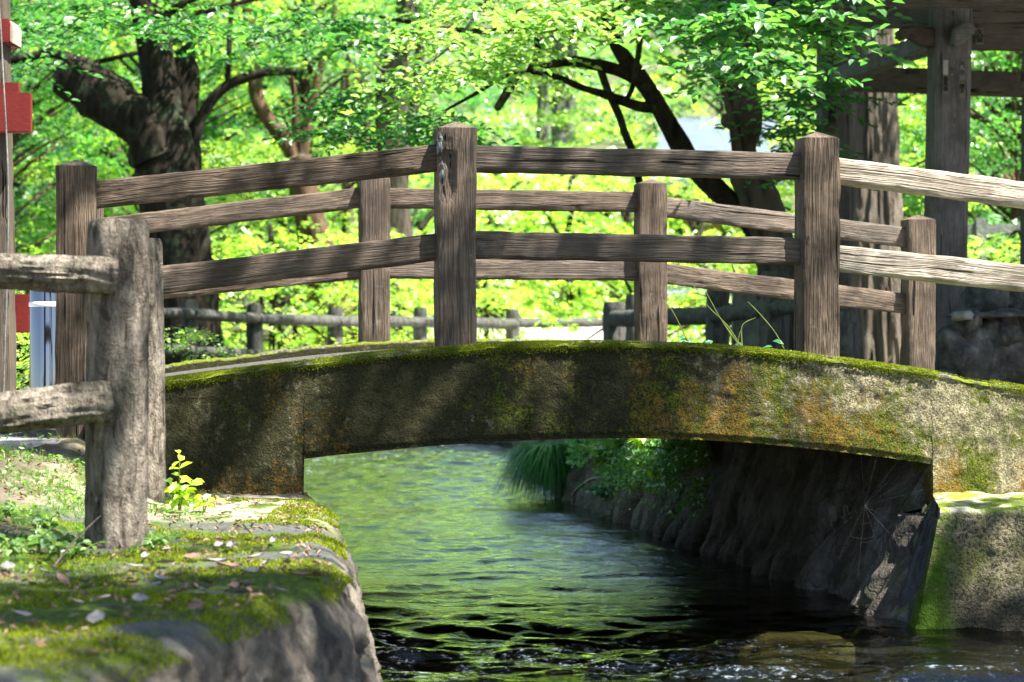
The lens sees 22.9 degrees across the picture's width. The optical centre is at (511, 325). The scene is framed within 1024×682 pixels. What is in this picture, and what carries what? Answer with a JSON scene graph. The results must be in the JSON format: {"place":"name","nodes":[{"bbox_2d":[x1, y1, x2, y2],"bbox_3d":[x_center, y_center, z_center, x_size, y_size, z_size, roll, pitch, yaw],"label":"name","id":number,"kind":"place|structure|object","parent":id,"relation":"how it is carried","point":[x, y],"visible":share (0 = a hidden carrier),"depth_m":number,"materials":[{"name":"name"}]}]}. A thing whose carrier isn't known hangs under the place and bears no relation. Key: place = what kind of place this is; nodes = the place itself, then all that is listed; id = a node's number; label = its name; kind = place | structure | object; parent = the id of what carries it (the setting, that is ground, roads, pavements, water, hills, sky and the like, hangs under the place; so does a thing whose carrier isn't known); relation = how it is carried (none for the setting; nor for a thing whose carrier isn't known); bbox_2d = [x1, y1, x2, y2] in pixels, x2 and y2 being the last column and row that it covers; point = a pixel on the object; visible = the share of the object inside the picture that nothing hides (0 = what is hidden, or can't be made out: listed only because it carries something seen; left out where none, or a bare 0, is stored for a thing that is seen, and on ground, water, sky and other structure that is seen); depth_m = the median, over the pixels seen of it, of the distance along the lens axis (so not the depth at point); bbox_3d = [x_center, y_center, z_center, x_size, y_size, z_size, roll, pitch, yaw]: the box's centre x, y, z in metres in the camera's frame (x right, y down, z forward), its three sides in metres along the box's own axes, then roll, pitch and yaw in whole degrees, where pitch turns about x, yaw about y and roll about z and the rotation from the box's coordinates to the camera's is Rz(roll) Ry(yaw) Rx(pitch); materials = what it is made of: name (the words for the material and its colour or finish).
{"place":"outdoors","nodes":[
{"label":"outdoors","id":0,"kind":"place"},
{"bbox_2d":[0,433,65,449],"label":"path","id":1,"kind":"structure","parent":0,"point":[35,441],"depth_m":9.24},
{"bbox_2d":[0,10,8,391],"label":"pole","id":2,"kind":"object","parent":1,"relation":"on","point":[7,196],"visible":0.84,"depth_m":9.90,"materials":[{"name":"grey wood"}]},
{"bbox_2d":[0,0,31,391],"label":"wooden gate","id":3,"kind":"structure","parent":1,"relation":"on","point":[19,111],"depth_m":10.53,"materials":[{"name":"brown wood"}]},
{"bbox_2d":[16,333,28,389],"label":"shrub","id":4,"kind":"object","parent":1,"relation":"on","point":[20,386],"visible":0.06,"depth_m":12.69,"materials":[{"name":"green plant"}]},
{"bbox_2d":[29,290,55,387],"bbox_3d":[-1.890,0.117,10.200,0.117,0.735,0.117,0,0,0],"label":"bollard","id":5,"kind":"object","parent":1,"relation":"on","point":[42,316],"visible":0.38,"depth_m":10.15,"materials":[{"name":"metal"}]},
{"bbox_2d":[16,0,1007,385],"bbox_3d":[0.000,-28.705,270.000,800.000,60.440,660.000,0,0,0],"label":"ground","id":6,"kind":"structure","parent":0,"point":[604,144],"depth_m":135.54,"materials":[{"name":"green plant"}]},
{"bbox_2d":[16,333,28,387],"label":"shrub","id":7,"kind":"object","parent":6,"relation":"on","point":[20,371],"visible":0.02,"depth_m":14.45,"materials":[{"name":"green plant"}]},
{"bbox_2d":[15,237,55,373],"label":"shrub","id":8,"kind":"object","parent":6,"relation":"on","point":[38,250],"visible":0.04,"depth_m":29.57,"materials":[{"name":"green plant"}]},
{"bbox_2d":[11,0,135,254],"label":"leafy tree","id":9,"kind":"object","parent":6,"relation":"on","point":[16,185],"visible":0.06,"depth_m":43.79,"materials":[{"name":"green plant"}]},
{"bbox_2d":[11,0,138,293],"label":"leafy tree","id":10,"kind":"object","parent":6,"relation":"on","point":[27,86],"visible":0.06,"depth_m":36.97,"materials":[{"name":"green plant"}]},
{"bbox_2d":[11,0,138,255],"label":"leafy tree","id":11,"kind":"object","parent":6,"relation":"on","point":[31,173],"visible":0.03,"depth_m":50.98,"materials":[{"name":"green plant"}]},
{"bbox_2d":[10,0,141,351],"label":"leafy tree","id":12,"kind":"object","parent":6,"relation":"on","point":[47,95],"visible":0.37,"depth_m":31.56,"materials":[{"name":"green plant"}]},
{"bbox_2d":[42,1,193,216],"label":"slender tree","id":13,"kind":"object","parent":6,"relation":"on","point":[119,150],"visible":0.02,"depth_m":43.89,"materials":[{"name":"green plant"}]},
{"bbox_2d":[17,0,259,241],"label":"leafy tree","id":14,"kind":"object","parent":6,"relation":"on","point":[209,136],"visible":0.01,"depth_m":53.73,"materials":[{"name":"green plant"}]},
{"bbox_2d":[14,0,306,347],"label":"leafy tree","id":15,"kind":"object","parent":6,"relation":"on","point":[130,171],"visible":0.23,"depth_m":34.03,"materials":[{"name":"green plant"}]},
{"bbox_2d":[15,0,317,322],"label":"leafy tree","id":16,"kind":"object","parent":6,"relation":"on","point":[213,116],"visible":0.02,"depth_m":40.81,"materials":[{"name":"green plant"}]},
{"bbox_2d":[10,0,351,101],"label":"cherry tree","id":17,"kind":"object","parent":6,"relation":"on","point":[150,27],"visible":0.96,"depth_m":15.34,"materials":[{"name":"green plant"}]},
{"bbox_2d":[41,0,323,303],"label":"leafy tree","id":18,"kind":"object","parent":6,"relation":"on","point":[228,92],"visible":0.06,"depth_m":48.02,"materials":[{"name":"green plant"}]},
{"bbox_2d":[0,428,382,681],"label":"stone ledge","id":19,"kind":"object","parent":6,"relation":"on","point":[320,638],"visible":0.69,"depth_m":6.01,"materials":[{"name":"grey stone"}]},
{"bbox_2d":[0,493,18,518],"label":"weed","id":20,"kind":"object","parent":19,"relation":"on","point":[9,511],"visible":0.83,"depth_m":7.61,"materials":[{"name":"green plant"}]},
{"bbox_2d":[0,534,38,560],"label":"weed","id":21,"kind":"object","parent":19,"relation":"on","point":[18,547],"visible":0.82,"depth_m":6.63,"materials":[{"name":"green plant"}]},
{"bbox_2d":[17,508,67,531],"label":"weed","id":22,"kind":"object","parent":19,"relation":"on","point":[45,523],"visible":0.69,"depth_m":7.45,"materials":[{"name":"green plant"}]},
{"bbox_2d":[27,521,67,553],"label":"weed","id":23,"kind":"object","parent":19,"relation":"on","point":[42,541],"visible":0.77,"depth_m":6.89,"materials":[{"name":"green plant"}]},
{"bbox_2d":[31,534,90,559],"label":"weed","id":24,"kind":"object","parent":19,"relation":"on","point":[57,546],"visible":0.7,"depth_m":6.71,"materials":[{"name":"green plant"}]},
{"bbox_2d":[0,218,149,549],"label":"log fence","id":25,"kind":"object","parent":19,"relation":"on","point":[106,403],"visible":0.96,"depth_m":7.06,"materials":[{"name":"weathered wood"}]},
{"bbox_2d":[52,515,101,567],"bbox_3d":[-1.150,0.567,6.656,0.020,0.110,0.387,0,0,9],"label":"stick","id":26,"kind":"object","parent":19,"relation":"on","point":[68,547],"visible":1,"depth_m":6.65,"materials":[{"name":"brown wood"}]},
{"bbox_2d":[63,541,105,558],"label":"weed","id":27,"kind":"object","parent":19,"relation":"on","point":[79,551],"visible":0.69,"depth_m":6.79,"materials":[{"name":"green plant"}]},
{"bbox_2d":[86,609,104,622],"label":"fallen leaf","id":28,"kind":"object","parent":19,"relation":"on","point":[96,615],"visible":1,"depth_m":5.25,"materials":[{"name":"white plant"}]},
{"bbox_2d":[0,432,230,577],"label":"ground cover","id":29,"kind":"object","parent":19,"relation":"on","point":[29,513],"visible":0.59,"depth_m":8.34,"materials":[{"name":"green plant"}]},
{"bbox_2d":[100,604,130,609],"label":"fallen leaf","id":30,"kind":"object","parent":19,"relation":"on","point":[109,606],"visible":1,"depth_m":5.44,"materials":[{"name":"green plant"}]},
{"bbox_2d":[147,238,166,502],"bbox_3d":[-1.314,0.183,9.000,0.174,0.986,0.163,0,0,0],"label":"log post","id":31,"kind":"object","parent":19,"relation":"on","point":[156,476],"visible":0.33,"depth_m":8.95,"materials":[{"name":"wood"}]},
{"bbox_2d":[142,531,183,550],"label":"weed","id":32,"kind":"object","parent":19,"relation":"on","point":[159,540],"visible":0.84,"depth_m":7.03,"materials":[{"name":"green plant"}]},
{"bbox_2d":[0,437,331,655],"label":"leaf litter","id":33,"kind":"object","parent":19,"relation":"on","point":[115,595],"visible":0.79,"depth_m":6.54,"materials":[{"name":"plant"}]},
{"bbox_2d":[0,490,352,681],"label":"moss","id":34,"kind":"object","parent":19,"relation":"on","point":[206,597],"visible":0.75,"depth_m":5.78,"materials":[{"name":"green plant"}]},
{"bbox_2d":[163,450,203,510],"bbox_3d":[-1.115,0.530,8.488,0.164,0.223,0.096,0,0,25],"label":"sapling","id":35,"kind":"object","parent":19,"relation":"on","point":[184,491],"visible":0.87,"depth_m":8.49,"materials":[{"name":"green plant"}]},
{"bbox_2d":[192,494,225,512],"bbox_3d":[-1.019,0.603,8.504,0.115,0.073,0.051,0,0,-21],"label":"sapling","id":36,"kind":"object","parent":19,"relation":"on","point":[203,503],"visible":0.91,"depth_m":8.50,"materials":[{"name":"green plant"}]},
{"bbox_2d":[11,0,404,364],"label":"old cherry","id":37,"kind":"object","parent":6,"relation":"on","point":[157,125],"visible":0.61,"depth_m":26.78,"materials":[{"name":"green plant"}]},
{"bbox_2d":[212,248,297,348],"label":"shrub","id":38,"kind":"object","parent":6,"relation":"on","point":[230,294],"visible":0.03,"depth_m":28.67,"materials":[{"name":"green plant"}]},
{"bbox_2d":[175,0,392,345],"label":"forked tree","id":39,"kind":"object","parent":6,"relation":"on","point":[266,116],"visible":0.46,"depth_m":32.92,"materials":[{"name":"green plant"}]},
{"bbox_2d":[210,217,405,350],"bbox_3d":[-2.781,-0.170,30.697,3.099,2.257,2.964,0,0,23],"label":"shrub","id":40,"kind":"object","parent":6,"relation":"on","point":[276,307],"visible":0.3,"depth_m":30.49,"materials":[{"name":"green plant"}]},
{"bbox_2d":[185,0,447,340],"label":"leafy tree","id":41,"kind":"object","parent":6,"relation":"on","point":[305,85],"visible":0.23,"depth_m":38.31,"materials":[{"name":"green plant"}]},
{"bbox_2d":[196,0,454,311],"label":"leafy tree","id":42,"kind":"object","parent":6,"relation":"on","point":[261,128],"visible":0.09,"depth_m":45.59,"materials":[{"name":"green plant"}]},
{"bbox_2d":[270,0,415,282],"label":"slender tree","id":43,"kind":"object","parent":6,"relation":"on","point":[344,85],"visible":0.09,"depth_m":39.92,"materials":[{"name":"green plant"}]},
{"bbox_2d":[268,0,451,216],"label":"slender tree","id":44,"kind":"object","parent":6,"relation":"on","point":[360,82],"visible":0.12,"depth_m":40.91,"materials":[{"name":"green plant"}]},
{"bbox_2d":[265,221,482,345],"bbox_3d":[-1.883,-0.302,34.075,2.964,2.257,3.099,0,0,-27],"label":"shrub","id":45,"kind":"object","parent":6,"relation":"on","point":[354,285],"visible":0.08,"depth_m":33.73,"materials":[{"name":"green plant"}]},
{"bbox_2d":[265,230,486,341],"bbox_3d":[-1.499,-0.143,31.441,2.695,2.052,2.818,0,0,8],"label":"shrub","id":46,"kind":"object","parent":6,"relation":"on","point":[413,296],"visible":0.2,"depth_m":31.10,"materials":[{"name":"green plant"}]},
{"bbox_2d":[164,299,602,360],"bbox_3d":[-1.271,0.228,29.562,0.823,1.024,10.504,0,0,34],"label":"log fence","id":47,"kind":"object","parent":6,"relation":"on","point":[254,318],"visible":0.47,"depth_m":28.04,"materials":[{"name":"wood"}]},
{"bbox_2d":[255,0,525,295],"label":"leafy tree","id":48,"kind":"object","parent":6,"relation":"on","point":[464,93],"visible":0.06,"depth_m":51.56,"materials":[{"name":"green plant"}]},
{"bbox_2d":[323,0,469,339],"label":"dark trunk tree","id":49,"kind":"object","parent":6,"relation":"on","point":[400,221],"visible":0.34,"depth_m":35.83,"materials":[{"name":"green plant"}]},
{"bbox_2d":[331,173,490,309],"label":"shrub","id":50,"kind":"object","parent":6,"relation":"on","point":[417,223],"visible":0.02,"depth_m":50.27,"materials":[{"name":"green plant"}]},
{"bbox_2d":[260,172,596,317],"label":"shrub","id":51,"kind":"object","parent":6,"relation":"on","point":[424,223],"visible":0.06,"depth_m":44.08,"materials":[{"name":"green plant"}]},
{"bbox_2d":[352,279,571,338],"bbox_3d":[-0.919,-0.187,33.659,2.560,1.950,2.677,0,0,45],"label":"shrub","id":52,"kind":"object","parent":6,"relation":"on","point":[479,295],"visible":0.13,"depth_m":33.55,"materials":[{"name":"green plant"}]},
{"bbox_2d":[422,280,575,339],"bbox_3d":[-0.213,-0.250,35.978,2.425,1.847,2.536,0,0,-2],"label":"shrub","id":53,"kind":"object","parent":6,"relation":"on","point":[486,313],"visible":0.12,"depth_m":35.84,"materials":[{"name":"green plant"}]},
{"bbox_2d":[16,3,1007,225],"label":"forest","id":54,"kind":"object","parent":6,"relation":"on","point":[530,98],"visible":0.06,"depth_m":109.17,"materials":[{"name":"green plant"}]},
{"bbox_2d":[15,41,1010,254],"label":"forest","id":55,"kind":"object","parent":6,"relation":"on","point":[717,114],"depth_m":65.02,"materials":[{"name":"green plant"}]},
{"bbox_2d":[417,173,630,318],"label":"shrub","id":56,"kind":"object","parent":6,"relation":"on","point":[512,186],"visible":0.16,"depth_m":46.24,"materials":[{"name":"green plant"}]},
{"bbox_2d":[431,145,623,313],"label":"shrub","id":57,"kind":"object","parent":6,"relation":"on","point":[521,218],"visible":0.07,"depth_m":50.67,"materials":[{"name":"green plant"}]},
{"bbox_2d":[478,0,601,307],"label":"slender tree","id":58,"kind":"object","parent":6,"relation":"on","point":[542,130],"visible":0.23,"depth_m":59.86,"materials":[{"name":"green plant"}]},
{"bbox_2d":[480,174,633,318],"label":"shrub","id":59,"kind":"object","parent":6,"relation":"on","point":[570,296],"visible":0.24,"depth_m":45.46,"materials":[{"name":"green plant"}]},
{"bbox_2d":[485,0,632,298],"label":"slender tree","id":60,"kind":"object","parent":6,"relation":"on","point":[558,134],"visible":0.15,"depth_m":58.71,"materials":[{"name":"green plant"}]},
{"bbox_2d":[495,0,647,290],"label":"slender tree","id":61,"kind":"object","parent":6,"relation":"on","point":[571,107],"visible":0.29,"depth_m":60.46,"materials":[{"name":"green plant"}]},
{"bbox_2d":[332,36,813,305],"bbox_3d":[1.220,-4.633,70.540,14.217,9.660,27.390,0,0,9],"label":"tree","id":62,"kind":"object","parent":6,"relation":"on","point":[671,86],"visible":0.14,"depth_m":69.21,"materials":[{"name":"green plant"}]},
{"bbox_2d":[261,0,917,349],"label":"twisted cherry","id":63,"kind":"object","parent":6,"relation":"on","point":[744,53],"visible":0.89,"depth_m":15.73,"materials":[{"name":"green plant"}]},
{"bbox_2d":[515,262,705,342],"bbox_3d":[1.617,-0.060,30.852,2.425,1.847,2.536,0,0,43],"label":"shrub","id":64,"kind":"object","parent":6,"relation":"on","point":[600,302],"visible":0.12,"depth_m":30.85,"materials":[{"name":"green plant"}]},
{"bbox_2d":[488,175,748,317],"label":"shrub","id":65,"kind":"object","parent":6,"relation":"on","point":[628,222],"visible":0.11,"depth_m":48.30,"materials":[{"name":"green plant"}]},
{"bbox_2d":[529,147,722,304],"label":"shrub","id":66,"kind":"object","parent":6,"relation":"on","point":[606,214],"visible":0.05,"depth_m":52.88,"materials":[{"name":"green plant"}]},
{"bbox_2d":[625,294,633,342],"bbox_3d":[1.115,0.229,23.000,0.177,1.022,0.174,0,0,0],"label":"log post","id":67,"kind":"object","parent":6,"relation":"on","point":[629,302],"visible":0.11,"depth_m":22.93,"materials":[{"name":"wood"}]},
{"bbox_2d":[540,177,756,317],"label":"shrub","id":68,"kind":"object","parent":6,"relation":"on","point":[689,192],"visible":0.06,"depth_m":46.04,"materials":[{"name":"green plant"}]},
{"bbox_2d":[586,179,749,301],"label":"shrub","id":69,"kind":"object","parent":6,"relation":"on","point":[685,224],"visible":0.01,"depth_m":50.54,"materials":[{"name":"green plant"}]},
{"bbox_2d":[615,233,756,344],"bbox_3d":[2.514,-0.067,29.309,2.818,2.052,2.695,0,0,16],"label":"shrub","id":70,"kind":"object","parent":6,"relation":"on","point":[700,302],"visible":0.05,"depth_m":29.22,"materials":[{"name":"green plant"}]},
{"bbox_2d":[579,1,816,236],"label":"leafy tree","id":71,"kind":"object","parent":6,"relation":"on","point":[721,111],"visible":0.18,"depth_m":57.86,"materials":[{"name":"green plant"}]},
{"bbox_2d":[652,117,783,272],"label":"shrine hall","id":72,"kind":"structure","parent":6,"relation":"on","point":[706,137],"depth_m":53.38,"materials":[{"name":"white paint"}]},
{"bbox_2d":[511,439,929,617],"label":"retaining wall","id":73,"kind":"structure","parent":6,"relation":"on","point":[768,509],"depth_m":10.83,"materials":[{"name":"stone"}]},
{"bbox_2d":[479,442,575,502],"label":"hanging grass","id":74,"kind":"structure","parent":73,"relation":"hanging from","point":[544,462],"depth_m":15.72,"materials":[{"name":"green plant"}]},
{"bbox_2d":[572,441,613,465],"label":"wall plant","id":75,"kind":"object","parent":73,"relation":"attached to","point":[599,452],"depth_m":14.57,"materials":[{"name":"green plant"}]},
{"bbox_2d":[574,482,612,500],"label":"wall plant","id":76,"kind":"object","parent":73,"relation":"attached to","point":[601,489],"depth_m":14.49,"materials":[{"name":"green plant"}]},
{"bbox_2d":[594,438,624,449],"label":"wall plant","id":77,"kind":"object","parent":73,"relation":"attached to","point":[617,442],"depth_m":14.28,"materials":[{"name":"green plant"}]},
{"bbox_2d":[617,438,648,450],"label":"wall plant","id":78,"kind":"object","parent":73,"relation":"attached to","point":[639,441],"depth_m":13.71,"materials":[{"name":"green plant"}]},
{"bbox_2d":[561,438,717,531],"bbox_3d":[0.611,0.759,14.268,0.196,0.516,4.333,0,0,-9],"label":"ivy","id":79,"kind":"object","parent":73,"relation":"attached to","point":[627,452],"visible":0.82,"depth_m":13.36,"materials":[{"name":"green plant"}]},
{"bbox_2d":[626,460,662,480],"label":"wall plant","id":80,"kind":"object","parent":73,"relation":"attached to","point":[650,469],"depth_m":13.29,"materials":[{"name":"green plant"}]},
{"bbox_2d":[584,438,721,527],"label":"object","id":81,"kind":"structure","parent":73,"relation":"attached to","point":[706,463],"depth_m":12.82,"materials":[{"name":"plant"}]},
{"bbox_2d":[814,452,916,572],"bbox_3d":[1.344,0.705,9.544,0.430,0.492,0.121,0,0,-6],"label":"spider web","id":82,"kind":"object","parent":73,"relation":"attached to","point":[862,506],"visible":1,"depth_m":9.54,"materials":[{"name":"grey fabric"}]},
{"bbox_2d":[602,271,861,359],"bbox_3d":[1.501,0.194,18.261,0.371,1.093,6.988,0,0,-9],"label":"log fence","id":83,"kind":"object","parent":6,"relation":"on","point":[618,319],"visible":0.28,"depth_m":17.41,"materials":[{"name":"wood"}]},
{"bbox_2d":[731,293,759,347],"bbox_3d":[1.855,0.145,20.000,0.249,0.960,0.180,0,0,0],"label":"stone marker","id":84,"kind":"object","parent":6,"relation":"on","point":[750,332],"visible":0.13,"depth_m":19.91,"materials":[{"name":"grey stone"}]},
{"bbox_2d":[700,28,1005,274],"bbox_3d":[4.239,-1.747,30.842,3.902,5.056,3.428,0,0,-12],"label":"leafy tree","id":85,"kind":"object","parent":6,"relation":"on","point":[901,122],"visible":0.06,"depth_m":30.72,"materials":[{"name":"green plant"}]},
{"bbox_2d":[700,0,1023,332],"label":"shrine pavilion","id":86,"kind":"structure","parent":6,"relation":"on","point":[945,37],"depth_m":15.97,"materials":[{"name":"brown wood"}]},
{"bbox_2d":[740,29,983,270],"bbox_3d":[5.354,-2.613,37.901,3.856,6.396,4.390,0,0,34],"label":"leafy tree","id":87,"kind":"object","parent":6,"relation":"on","point":[809,130],"visible":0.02,"depth_m":37.41,"materials":[{"name":"green plant"}]},
{"bbox_2d":[851,28,902,364],"bbox_3d":[3.479,-5.128,24.155,7.293,11.874,6.607,0,0,0],"label":"conifer","id":88,"kind":"object","parent":6,"relation":"on","point":[881,330],"visible":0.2,"depth_m":23.74,"materials":[{"name":"brown plant"}]},
{"bbox_2d":[784,51,1009,258],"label":"leafy tree","id":89,"kind":"object","parent":6,"relation":"on","point":[975,170],"visible":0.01,"depth_m":42.01,"materials":[{"name":"green plant"}]},
{"bbox_2d":[900,58,1008,240],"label":"leafy tree","id":90,"kind":"object","parent":6,"relation":"on","point":[916,151],"visible":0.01,"depth_m":47.68,"materials":[{"name":"green plant"}]},
{"bbox_2d":[888,491,1023,630],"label":"abutment block","id":91,"kind":"structure","parent":6,"relation":"on","point":[966,565],"depth_m":9.06,"materials":[{"name":"concrete"}]},
{"bbox_2d":[55,122,1023,501],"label":"footbridge","id":92,"kind":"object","parent":91,"relation":"on","point":[265,422],"visible":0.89,"depth_m":9.72,"materials":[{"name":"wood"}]},
{"bbox_2d":[662,285,783,348],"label":"grass tuft","id":93,"kind":"object","parent":92,"relation":"on","point":[685,339],"visible":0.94,"depth_m":10.78,"materials":[{"name":"green plant"}]},
{"bbox_2d":[895,40,1018,262],"bbox_3d":[6.824,-2.731,32.979,5.280,6.960,5.172,0,0,17],"label":"leafy tree","id":94,"kind":"object","parent":6,"relation":"on","point":[1007,106],"visible":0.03,"depth_m":33.10,"materials":[{"name":"green plant"}]},
{"bbox_2d":[894,29,1021,263],"bbox_3d":[5.555,-1.656,27.944,3.817,5.034,3.677,0,0,-42],"label":"leafy tree","id":95,"kind":"object","parent":6,"relation":"on","point":[1014,126],"visible":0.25,"depth_m":27.87,"materials":[{"name":"green plant"}]},
{"bbox_2d":[904,218,1019,260],"bbox_3d":[4.691,-0.203,25.060,2.002,1.719,0.120,0,0,0],"label":"stone fence","id":96,"kind":"object","parent":6,"relation":"on","point":[982,227],"visible":0.23,"depth_m":25.02,"materials":[{"name":"grey stone"}]},
{"bbox_2d":[935,286,1023,386],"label":"stone wall","id":97,"kind":"structure","parent":6,"relation":"on","point":[979,335],"depth_m":14.45,"materials":[{"name":"grey stone"}]},
{"bbox_2d":[967,229,1019,263],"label":"shrub","id":98,"kind":"object","parent":6,"relation":"on","point":[987,249],"visible":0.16,"depth_m":24.25,"materials":[{"name":"green plant"}]},
{"bbox_2d":[967,237,1019,261],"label":"shrub","id":99,"kind":"object","parent":6,"relation":"on","point":[1004,244],"visible":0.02,"depth_m":27.19,"materials":[{"name":"green plant"}]},
{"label":"bank wall","id":100,"kind":"object","parent":6,"relation":"on","visible":0},
{"bbox_2d":[164,325,240,363],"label":"shrub","id":101,"kind":"object","parent":100,"relation":"on","point":[182,341],"visible":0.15,"depth_m":16.41,"materials":[{"name":"green plant"}]},
{"bbox_2d":[427,311,730,343],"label":"gravel path","id":102,"kind":"structure","parent":0,"point":[565,335],"depth_m":39.85,"materials":[{"name":"white gravel"}]},
{"bbox_2d":[304,442,1023,681],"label":"water","id":103,"kind":"structure","parent":0,"point":[462,576],"depth_m":9.90,"materials":[{"name":"green liquid"}]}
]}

